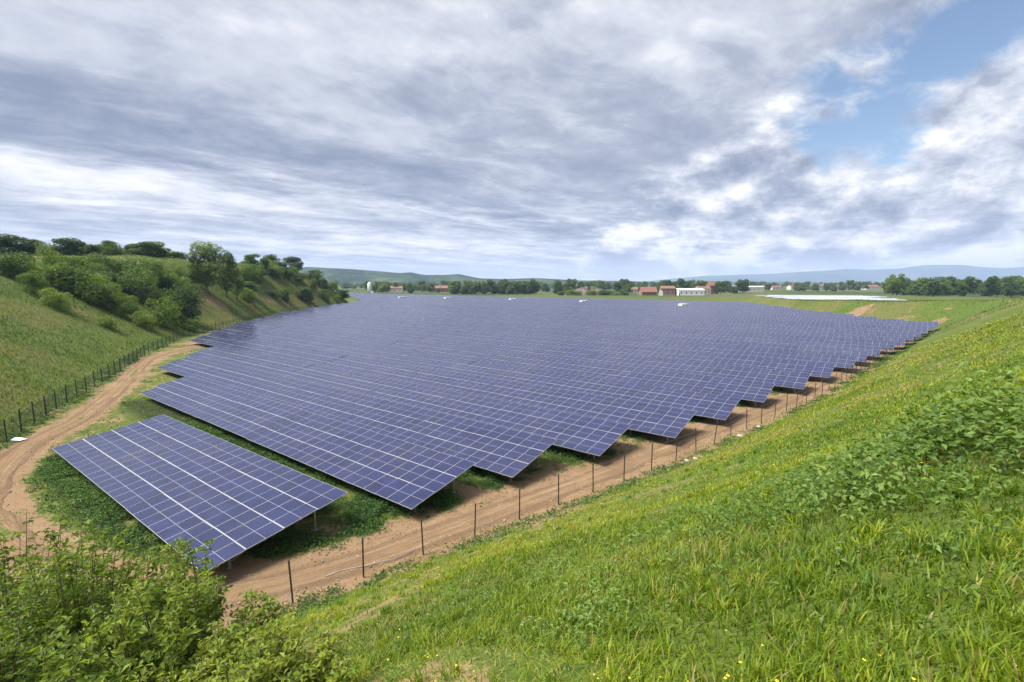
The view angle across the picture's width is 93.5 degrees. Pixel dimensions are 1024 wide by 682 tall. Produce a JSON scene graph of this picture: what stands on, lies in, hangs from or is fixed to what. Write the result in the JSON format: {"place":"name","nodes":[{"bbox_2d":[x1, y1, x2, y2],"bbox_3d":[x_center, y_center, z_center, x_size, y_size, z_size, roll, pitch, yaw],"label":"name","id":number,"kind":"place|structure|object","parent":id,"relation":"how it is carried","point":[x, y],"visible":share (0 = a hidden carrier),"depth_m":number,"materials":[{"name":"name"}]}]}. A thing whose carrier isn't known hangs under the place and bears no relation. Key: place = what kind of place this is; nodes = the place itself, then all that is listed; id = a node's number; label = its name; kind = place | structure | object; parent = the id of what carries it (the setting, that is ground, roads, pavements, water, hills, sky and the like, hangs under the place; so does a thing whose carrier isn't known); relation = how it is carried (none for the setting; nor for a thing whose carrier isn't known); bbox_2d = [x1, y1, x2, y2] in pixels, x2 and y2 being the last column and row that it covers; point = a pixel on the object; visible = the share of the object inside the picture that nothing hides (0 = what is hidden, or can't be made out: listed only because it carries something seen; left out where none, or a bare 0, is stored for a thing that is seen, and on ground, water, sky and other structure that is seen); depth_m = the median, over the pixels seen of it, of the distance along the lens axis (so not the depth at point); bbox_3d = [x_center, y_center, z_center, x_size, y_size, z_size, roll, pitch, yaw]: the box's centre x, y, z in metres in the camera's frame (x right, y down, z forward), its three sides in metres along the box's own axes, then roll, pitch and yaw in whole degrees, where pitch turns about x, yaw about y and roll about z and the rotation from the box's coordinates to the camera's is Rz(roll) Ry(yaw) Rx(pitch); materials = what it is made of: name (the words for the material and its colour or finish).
{"place":"outdoors","nodes":[
{"label":"outdoors","id":0,"kind":"place"},
{"bbox_2d":[0,345,886,616],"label":"dirt track","id":1,"kind":"structure","parent":0,"point":[87,415],"depth_m":24.95,"materials":[{"name":"brown soil"}]},
{"bbox_2d":[0,300,939,633],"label":"ground","id":2,"kind":"structure","parent":0,"point":[18,498],"depth_m":28.72,"materials":[{"name":"brown soil"}]},
{"bbox_2d":[0,304,328,445],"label":"fence","id":3,"kind":"object","parent":2,"relation":"on","point":[32,410],"visible":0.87,"depth_m":55.76,"materials":[{"name":"black metal"}]},
{"bbox_2d":[52,415,347,571],"bbox_3d":[-19.727,7.927,28.358,23.988,2.006,6.546,5,9,36],"label":"solar table","id":4,"kind":"object","parent":2,"relation":"on","point":[165,479],"visible":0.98,"depth_m":25.68,"materials":[{"name":"glass"}]},
{"bbox_2d":[140,376,475,511],"bbox_3d":[-20.582,6.639,39.015,42.988,2.058,4.854,5,9,37],"label":"solar row","id":5,"kind":"object","parent":2,"relation":"on","point":[411,476],"visible":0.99,"depth_m":32.65,"materials":[{"name":"glass"}]},
{"bbox_2d":[156,355,556,481],"bbox_3d":[-22.659,5.493,48.285,60.988,2.133,4.854,5,9,37],"label":"solar row","id":6,"kind":"object","parent":2,"relation":"on","point":[510,453],"visible":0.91,"depth_m":38.26,"materials":[{"name":"glass"}]},
{"bbox_2d":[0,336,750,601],"bbox_3d":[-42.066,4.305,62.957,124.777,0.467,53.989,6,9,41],"label":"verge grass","id":7,"kind":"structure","parent":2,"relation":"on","point":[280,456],"depth_m":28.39,"materials":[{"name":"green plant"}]},
{"bbox_2d":[1,382,811,624],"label":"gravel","id":8,"kind":"structure","parent":2,"relation":"on","point":[239,602],"depth_m":25.09,"materials":[{"name":"brown gravel"}]},
{"bbox_2d":[187,346,630,460],"bbox_3d":[-21.555,4.636,55.615,72.988,2.053,4.863,5,9,38],"label":"solar row","id":9,"kind":"object","parent":2,"relation":"on","point":[594,437],"visible":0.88,"depth_m":43.25,"materials":[{"name":"glass"}]},
{"bbox_2d":[188,333,696,442],"bbox_3d":[-24.633,3.265,66.836,96.988,2.107,4.853,5,9,38],"label":"solar row","id":10,"kind":"object","parent":2,"relation":"on","point":[666,421],"visible":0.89,"depth_m":48.79,"materials":[{"name":"glass"}]},
{"bbox_2d":[0,317,938,630],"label":"undergrowth","id":11,"kind":"object","parent":2,"relation":"on","point":[374,503],"visible":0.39,"depth_m":26.70,"materials":[{"name":"green plant"}]},
{"bbox_2d":[208,327,740,420],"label":"solar row","id":12,"kind":"object","parent":2,"relation":"on","point":[717,407],"visible":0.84,"depth_m":55.73,"materials":[{"name":"glass"}]},
{"bbox_2d":[227,322,774,406],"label":"solar row","id":13,"kind":"object","parent":2,"relation":"on","point":[755,391],"visible":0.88,"depth_m":62.56,"materials":[{"name":"glass"}]},
{"bbox_2d":[247,318,810,392],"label":"solar row","id":14,"kind":"object","parent":2,"relation":"on","point":[793,380],"visible":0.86,"depth_m":69.94,"materials":[{"name":"glass"}]},
{"bbox_2d":[264,315,834,380],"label":"solar row","id":15,"kind":"object","parent":2,"relation":"on","point":[821,370],"visible":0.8,"depth_m":77.63,"materials":[{"name":"glass"}]},
{"bbox_2d":[349,295,777,306],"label":"solar row","id":16,"kind":"object","parent":2,"relation":"on","point":[595,301],"visible":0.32,"depth_m":272.30,"materials":[{"name":"glass"}]},
{"bbox_2d":[276,312,856,371],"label":"solar row","id":17,"kind":"object","parent":2,"relation":"on","point":[845,362],"visible":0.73,"depth_m":86.03,"materials":[{"name":"glass"}]},
{"bbox_2d":[353,295,786,307],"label":"solar row","id":18,"kind":"object","parent":2,"relation":"on","point":[588,301],"visible":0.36,"depth_m":261.08,"materials":[{"name":"glass"}]},
{"bbox_2d":[216,330,929,622],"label":"wire fence","id":19,"kind":"object","parent":2,"relation":"on","point":[422,548],"visible":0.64,"depth_m":27.09,"materials":[{"name":"metal"}]},
{"bbox_2d":[352,295,795,308],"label":"solar row","id":20,"kind":"object","parent":2,"relation":"on","point":[598,302],"visible":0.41,"depth_m":250.34,"materials":[{"name":"glass"}]},
{"bbox_2d":[289,310,867,365],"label":"solar row","id":21,"kind":"object","parent":2,"relation":"on","point":[862,355],"visible":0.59,"depth_m":93.16,"materials":[{"name":"glass"}]},
{"bbox_2d":[353,296,804,309],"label":"solar row","id":22,"kind":"object","parent":2,"relation":"on","point":[607,303],"visible":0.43,"depth_m":237.28,"materials":[{"name":"glass"}]},
{"bbox_2d":[355,297,814,311],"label":"solar row","id":23,"kind":"object","parent":2,"relation":"on","point":[607,304],"visible":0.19,"depth_m":225.93,"materials":[{"name":"glass"}]},
{"bbox_2d":[299,309,880,359],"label":"solar row","id":24,"kind":"object","parent":2,"relation":"on","point":[870,350],"visible":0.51,"depth_m":99.80,"materials":[{"name":"glass"}]},
{"bbox_2d":[355,297,833,312],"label":"solar row","id":25,"kind":"object","parent":2,"relation":"on","point":[620,305],"visible":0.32,"depth_m":213.42,"materials":[{"name":"glass"}]},
{"bbox_2d":[306,307,894,353],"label":"solar row","id":26,"kind":"object","parent":2,"relation":"on","point":[872,343],"visible":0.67,"depth_m":106.20,"materials":[{"name":"glass"}]},
{"bbox_2d":[358,298,853,315],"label":"solar row","id":27,"kind":"object","parent":2,"relation":"on","point":[633,307],"visible":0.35,"depth_m":200.94,"materials":[{"name":"glass"}]},
{"bbox_2d":[319,306,904,349],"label":"solar row","id":28,"kind":"object","parent":2,"relation":"on","point":[901,341],"visible":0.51,"depth_m":114.29,"materials":[{"name":"glass"}]},
{"bbox_2d":[360,299,876,318],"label":"solar row","id":29,"kind":"object","parent":2,"relation":"on","point":[646,309],"visible":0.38,"depth_m":188.55,"materials":[{"name":"glass"}]},
{"bbox_2d":[327,304,913,342],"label":"solar row","id":30,"kind":"object","parent":2,"relation":"on","point":[910,336],"visible":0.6,"depth_m":121.69,"materials":[{"name":"glass"}]},
{"bbox_2d":[339,303,920,339],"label":"solar row","id":31,"kind":"object","parent":2,"relation":"on","point":[917,333],"visible":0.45,"depth_m":129.50,"materials":[{"name":"glass"}]},
{"bbox_2d":[362,300,903,320],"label":"solar row","id":32,"kind":"object","parent":2,"relation":"on","point":[659,310],"visible":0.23,"depth_m":177.66,"materials":[{"name":"glass"}]},
{"bbox_2d":[346,302,927,335],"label":"solar row","id":33,"kind":"object","parent":2,"relation":"on","point":[921,329],"visible":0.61,"depth_m":136.38,"materials":[{"name":"glass"}]},
{"bbox_2d":[360,301,933,331],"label":"solar row","id":34,"kind":"object","parent":2,"relation":"on","point":[929,327],"visible":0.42,"depth_m":143.96,"materials":[{"name":"glass"}]},
{"bbox_2d":[367,300,938,328],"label":"solar row","id":35,"kind":"object","parent":2,"relation":"on","point":[934,324],"visible":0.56,"depth_m":150.15,"materials":[{"name":"glass"}]},
{"bbox_2d":[289,267,656,285],"bbox_3d":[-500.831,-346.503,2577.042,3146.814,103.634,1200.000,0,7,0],"label":"hills","id":36,"kind":"structure","parent":0,"point":[350,276],"depth_m":2283.73,"materials":[{"name":"green plant"}]},
{"bbox_2d":[0,253,1023,437],"bbox_3d":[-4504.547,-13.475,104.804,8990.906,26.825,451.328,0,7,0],"label":"hillside","id":37,"kind":"structure","parent":0,"point":[276,304],"depth_m":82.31,"materials":[{"name":"green plant"}]},
{"bbox_2d":[0,250,35,278],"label":"shrub","id":38,"kind":"object","parent":37,"relation":"on","point":[8,267],"visible":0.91,"depth_m":88.08,"materials":[{"name":"green plant"}]},
{"bbox_2d":[0,233,35,254],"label":"tree","id":39,"kind":"object","parent":37,"relation":"on","point":[8,243],"visible":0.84,"depth_m":151.83,"materials":[{"name":"green plant"}]},
{"bbox_2d":[15,270,49,295],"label":"shrub","id":40,"kind":"object","parent":37,"relation":"on","point":[32,286],"visible":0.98,"depth_m":86.03,"materials":[{"name":"green plant"}]},
{"bbox_2d":[36,287,72,310],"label":"shrub","id":41,"kind":"object","parent":37,"relation":"on","point":[52,300],"visible":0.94,"depth_m":84.60,"materials":[{"name":"green plant"}]},
{"bbox_2d":[38,249,72,266],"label":"shrub","id":42,"kind":"object","parent":37,"relation":"on","point":[44,259],"visible":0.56,"depth_m":106.66,"materials":[{"name":"green plant"}]},
{"bbox_2d":[39,261,75,290],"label":"shrub","id":43,"kind":"object","parent":37,"relation":"on","point":[46,267],"visible":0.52,"depth_m":96.36,"materials":[{"name":"green plant"}]},
{"bbox_2d":[51,237,87,255],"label":"tree","id":44,"kind":"object","parent":37,"relation":"on","point":[71,246],"visible":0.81,"depth_m":148.33,"materials":[{"name":"green plant"}]},
{"bbox_2d":[43,263,105,295],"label":"shrub","id":45,"kind":"object","parent":37,"relation":"on","point":[77,278],"visible":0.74,"depth_m":97.13,"materials":[{"name":"green plant"}]},
{"bbox_2d":[66,254,89,275],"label":"shrub","id":46,"kind":"object","parent":37,"relation":"on","point":[77,261],"visible":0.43,"depth_m":109.03,"materials":[{"name":"green plant"}]},
{"bbox_2d":[79,244,99,255],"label":"shrub","id":47,"kind":"object","parent":37,"relation":"on","point":[89,248],"visible":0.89,"depth_m":149.74,"materials":[{"name":"green plant"}]},
{"bbox_2d":[72,279,119,308],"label":"shrub","id":48,"kind":"object","parent":37,"relation":"on","point":[99,297],"visible":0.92,"depth_m":98.09,"materials":[{"name":"green plant"}]},
{"bbox_2d":[81,263,118,282],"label":"shrub","id":49,"kind":"object","parent":37,"relation":"on","point":[98,267],"visible":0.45,"depth_m":111.97,"materials":[{"name":"green plant"}]},
{"bbox_2d":[82,251,119,272],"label":"shrub","id":50,"kind":"object","parent":37,"relation":"on","point":[105,260],"visible":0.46,"depth_m":117.43,"materials":[{"name":"green plant"}]},
{"bbox_2d":[90,276,122,303],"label":"shrub","id":51,"kind":"object","parent":37,"relation":"on","point":[107,284],"visible":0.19,"depth_m":104.28,"materials":[{"name":"green plant"}]},
{"bbox_2d":[95,316,118,329],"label":"shrub","id":52,"kind":"object","parent":37,"relation":"on","point":[109,320],"visible":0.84,"depth_m":88.02,"materials":[{"name":"green plant"}]},
{"bbox_2d":[99,243,123,255],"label":"shrub","id":53,"kind":"object","parent":37,"relation":"on","point":[105,251],"visible":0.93,"depth_m":151.44,"materials":[{"name":"green plant"}]},
{"bbox_2d":[112,277,136,295],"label":"shrub","id":54,"kind":"object","parent":37,"relation":"on","point":[126,291],"visible":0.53,"depth_m":113.64,"materials":[{"name":"green plant"}]},
{"bbox_2d":[109,292,141,317],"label":"shrub","id":55,"kind":"object","parent":37,"relation":"on","point":[126,308],"visible":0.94,"depth_m":100.23,"materials":[{"name":"green plant"}]},
{"bbox_2d":[107,257,149,277],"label":"shrub","id":56,"kind":"object","parent":37,"relation":"on","point":[130,261],"visible":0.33,"depth_m":120.96,"materials":[{"name":"green plant"}]},
{"bbox_2d":[116,264,151,288],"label":"shrub","id":57,"kind":"object","parent":37,"relation":"on","point":[135,270],"visible":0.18,"depth_m":118.32,"materials":[{"name":"green plant"}]},
{"bbox_2d":[115,269,165,307],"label":"shrub","id":58,"kind":"object","parent":37,"relation":"on","point":[139,285],"visible":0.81,"depth_m":114.03,"materials":[{"name":"green plant"}]},
{"bbox_2d":[126,243,154,255],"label":"tree","id":59,"kind":"object","parent":37,"relation":"on","point":[135,249],"visible":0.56,"depth_m":155.21,"materials":[{"name":"green plant"}]},
{"bbox_2d":[131,310,156,330],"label":"shrub","id":60,"kind":"object","parent":37,"relation":"on","point":[142,322],"visible":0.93,"depth_m":99.93,"materials":[{"name":"green plant"}]},
{"bbox_2d":[137,241,159,255],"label":"tree","id":61,"kind":"object","parent":37,"relation":"on","point":[150,247],"visible":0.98,"depth_m":155.69,"materials":[{"name":"green plant"}]},
{"bbox_2d":[141,257,168,283],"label":"shrub","id":62,"kind":"object","parent":37,"relation":"on","point":[153,268],"visible":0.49,"depth_m":130.66,"materials":[{"name":"green plant"}]},
{"bbox_2d":[149,241,171,256],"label":"tree","id":63,"kind":"object","parent":37,"relation":"on","point":[161,251],"visible":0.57,"depth_m":162.14,"materials":[{"name":"green plant"}]},
{"bbox_2d":[144,296,183,331],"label":"shrub","id":64,"kind":"object","parent":37,"relation":"on","point":[167,318],"visible":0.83,"depth_m":106.70,"materials":[{"name":"green plant"}]},
{"bbox_2d":[158,275,179,292],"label":"shrub","id":65,"kind":"object","parent":37,"relation":"on","point":[173,279],"visible":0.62,"depth_m":133.21,"materials":[{"name":"green plant"}]},
{"bbox_2d":[159,298,186,325],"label":"shrub","id":66,"kind":"object","parent":37,"relation":"on","point":[181,316],"visible":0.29,"depth_m":113.62,"materials":[{"name":"green plant"}]},
{"bbox_2d":[170,281,206,320],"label":"shrub","id":67,"kind":"object","parent":37,"relation":"on","point":[189,309],"visible":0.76,"depth_m":120.62,"materials":[{"name":"green plant"}]},
{"bbox_2d":[183,318,202,331],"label":"shrub","id":68,"kind":"object","parent":37,"relation":"on","point":[196,323],"visible":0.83,"depth_m":114.17,"materials":[{"name":"green plant"}]},
{"bbox_2d":[184,250,204,288],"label":"tree","id":69,"kind":"object","parent":37,"relation":"on","point":[193,260],"visible":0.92,"depth_m":147.31,"materials":[{"name":"green plant"}]},
{"bbox_2d":[187,240,226,293],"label":"tree","id":70,"kind":"object","parent":37,"relation":"on","point":[212,255],"visible":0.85,"depth_m":150.63,"materials":[{"name":"green plant"}]},
{"bbox_2d":[216,250,237,297],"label":"tree","id":71,"kind":"object","parent":37,"relation":"on","point":[230,260],"visible":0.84,"depth_m":160.94,"materials":[{"name":"green plant"}]},
{"bbox_2d":[228,266,245,299],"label":"tree","id":72,"kind":"object","parent":37,"relation":"on","point":[239,286],"visible":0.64,"depth_m":167.12,"materials":[{"name":"green plant"}]},
{"bbox_2d":[239,287,256,302],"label":"shrub","id":73,"kind":"object","parent":37,"relation":"on","point":[248,293],"visible":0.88,"depth_m":175.02,"materials":[{"name":"green plant"}]},
{"bbox_2d":[281,256,303,270],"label":"tree","id":74,"kind":"object","parent":37,"relation":"on","point":[291,261],"visible":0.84,"depth_m":254.62,"materials":[{"name":"green plant"}]},
{"bbox_2d":[294,287,313,301],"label":"shrub","id":75,"kind":"object","parent":37,"relation":"on","point":[303,294],"visible":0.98,"depth_m":226.57,"materials":[{"name":"green plant"}]},
{"bbox_2d":[0,0,1023,281],"label":"sky","id":76,"kind":"structure","parent":0,"point":[605,140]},
{"bbox_2d":[258,295,1023,681],"bbox_3d":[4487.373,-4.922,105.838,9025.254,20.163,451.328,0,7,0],"label":"embankment","id":77,"kind":"structure","parent":0,"point":[934,311],"depth_m":5.94,"materials":[{"name":"green plant"}]},
{"bbox_2d":[0,508,134,677],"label":"bush","id":78,"kind":"object","parent":77,"relation":"on","point":[5,588],"visible":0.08,"depth_m":7.60,"materials":[{"name":"green plant"}]},
{"bbox_2d":[0,594,136,681],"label":"bush","id":79,"kind":"object","parent":77,"relation":"on","point":[21,641],"visible":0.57,"depth_m":5.26,"materials":[{"name":"green plant"}]},
{"bbox_2d":[0,519,225,681],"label":"bush","id":80,"kind":"object","parent":77,"relation":"on","point":[60,594],"visible":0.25,"depth_m":6.33,"materials":[{"name":"green plant"}]},
{"bbox_2d":[32,567,284,681],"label":"bush","id":81,"kind":"object","parent":77,"relation":"on","point":[184,626],"visible":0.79,"depth_m":5.38,"materials":[{"name":"green plant"}]},
{"bbox_2d":[148,536,250,656],"bbox_3d":[-4.621,4.067,7.145,1.380,2.919,1.127,-5,8,-34],"label":"bush","id":82,"kind":"object","parent":77,"relation":"on","point":[183,548],"visible":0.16,"depth_m":6.80,"materials":[{"name":"green plant"}]},
{"bbox_2d":[155,612,360,681],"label":"bush","id":83,"kind":"object","parent":77,"relation":"on","point":[281,665],"visible":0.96,"depth_m":5.11,"materials":[{"name":"green plant"}]},
{"bbox_2d":[234,310,1023,681],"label":"grass","id":84,"kind":"structure","parent":77,"relation":"on","point":[984,672],"depth_m":5.19,"materials":[{"name":"green plant"}]},
{"bbox_2d":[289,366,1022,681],"bbox_3d":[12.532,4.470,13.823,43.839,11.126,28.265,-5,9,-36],"label":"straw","id":85,"kind":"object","parent":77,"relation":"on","point":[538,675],"visible":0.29,"depth_m":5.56,"materials":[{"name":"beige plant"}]},
{"bbox_2d":[307,321,1023,681],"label":"weeds","id":86,"kind":"object","parent":77,"relation":"on","point":[975,413],"visible":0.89,"depth_m":6.55,"materials":[{"name":"green plant"}]},
{"bbox_2d":[330,285,1022,299],"bbox_3d":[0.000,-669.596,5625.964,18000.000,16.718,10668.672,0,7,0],"label":"distant field","id":87,"kind":"structure","parent":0,"point":[726,295],"depth_m":498.01,"materials":[{"name":"green plant"}]},
{"bbox_2d":[348,293,753,303],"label":"solar row","id":88,"kind":"object","parent":87,"relation":"on","point":[568,298],"visible":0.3,"depth_m":309.05,"materials":[{"name":"glass"}]},
{"bbox_2d":[362,293,750,302],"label":"solar row","id":89,"kind":"object","parent":87,"relation":"on","point":[573,298],"visible":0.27,"depth_m":326.43,"materials":[{"name":"glass"}]},
{"bbox_2d":[349,294,768,305],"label":"solar row","id":90,"kind":"object","parent":87,"relation":"on","point":[567,299],"visible":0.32,"depth_m":287.85,"materials":[{"name":"glass"}]},
{"bbox_2d":[372,294,751,303],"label":"solar row","id":91,"kind":"object","parent":87,"relation":"on","point":[576,299],"visible":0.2,"depth_m":303.49,"materials":[{"name":"glass"}]},
{"bbox_2d":[638,287,657,294],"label":"house","id":92,"kind":"structure","parent":87,"relation":"on","point":[647,291],"depth_m":463.69,"materials":[{"name":"brick"}]},
{"bbox_2d":[331,275,1023,294],"bbox_3d":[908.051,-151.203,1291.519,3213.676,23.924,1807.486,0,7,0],"label":"woodland","id":93,"kind":"object","parent":87,"relation":"on","point":[851,284],"visible":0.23,"depth_m":730.90,"materials":[{"name":"green plant"}]},
{"bbox_2d":[675,288,703,294],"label":"barn","id":94,"kind":"structure","parent":87,"relation":"on","point":[689,291],"depth_m":462.07,"materials":[{"name":"white paint"}]},
{"bbox_2d":[881,279,904,294],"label":"tree","id":95,"kind":"object","parent":87,"relation":"on","point":[892,287],"visible":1,"depth_m":374.47,"materials":[{"name":"green plant"}]},
{"bbox_2d":[888,273,906,294],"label":"tree","id":96,"kind":"object","parent":87,"relation":"on","point":[900,279],"visible":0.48,"depth_m":377.57,"materials":[{"name":"green plant"}]},
{"bbox_2d":[923,280,942,296],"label":"tree","id":97,"kind":"object","parent":87,"relation":"on","point":[934,288],"visible":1,"depth_m":330.97,"materials":[{"name":"green plant"}]},
{"bbox_2d":[951,276,981,295],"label":"tree","id":98,"kind":"object","parent":87,"relation":"on","point":[964,287],"visible":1,"depth_m":349.62,"materials":[{"name":"green plant"}]},
{"bbox_2d":[978,275,1000,296],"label":"tree","id":99,"kind":"object","parent":87,"relation":"on","point":[986,288],"visible":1,"depth_m":327.50,"materials":[{"name":"green plant"}]},
{"bbox_2d":[1003,282,1021,296],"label":"tree","id":100,"kind":"object","parent":87,"relation":"on","point":[1011,291],"visible":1,"depth_m":333.40,"materials":[{"name":"green plant"}]},
{"bbox_2d":[645,265,1023,282],"bbox_3d":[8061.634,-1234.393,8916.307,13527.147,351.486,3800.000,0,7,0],"label":"mountains","id":101,"kind":"structure","parent":0,"point":[960,272],"depth_m":7932.31,"materials":[{"name":"blue"}]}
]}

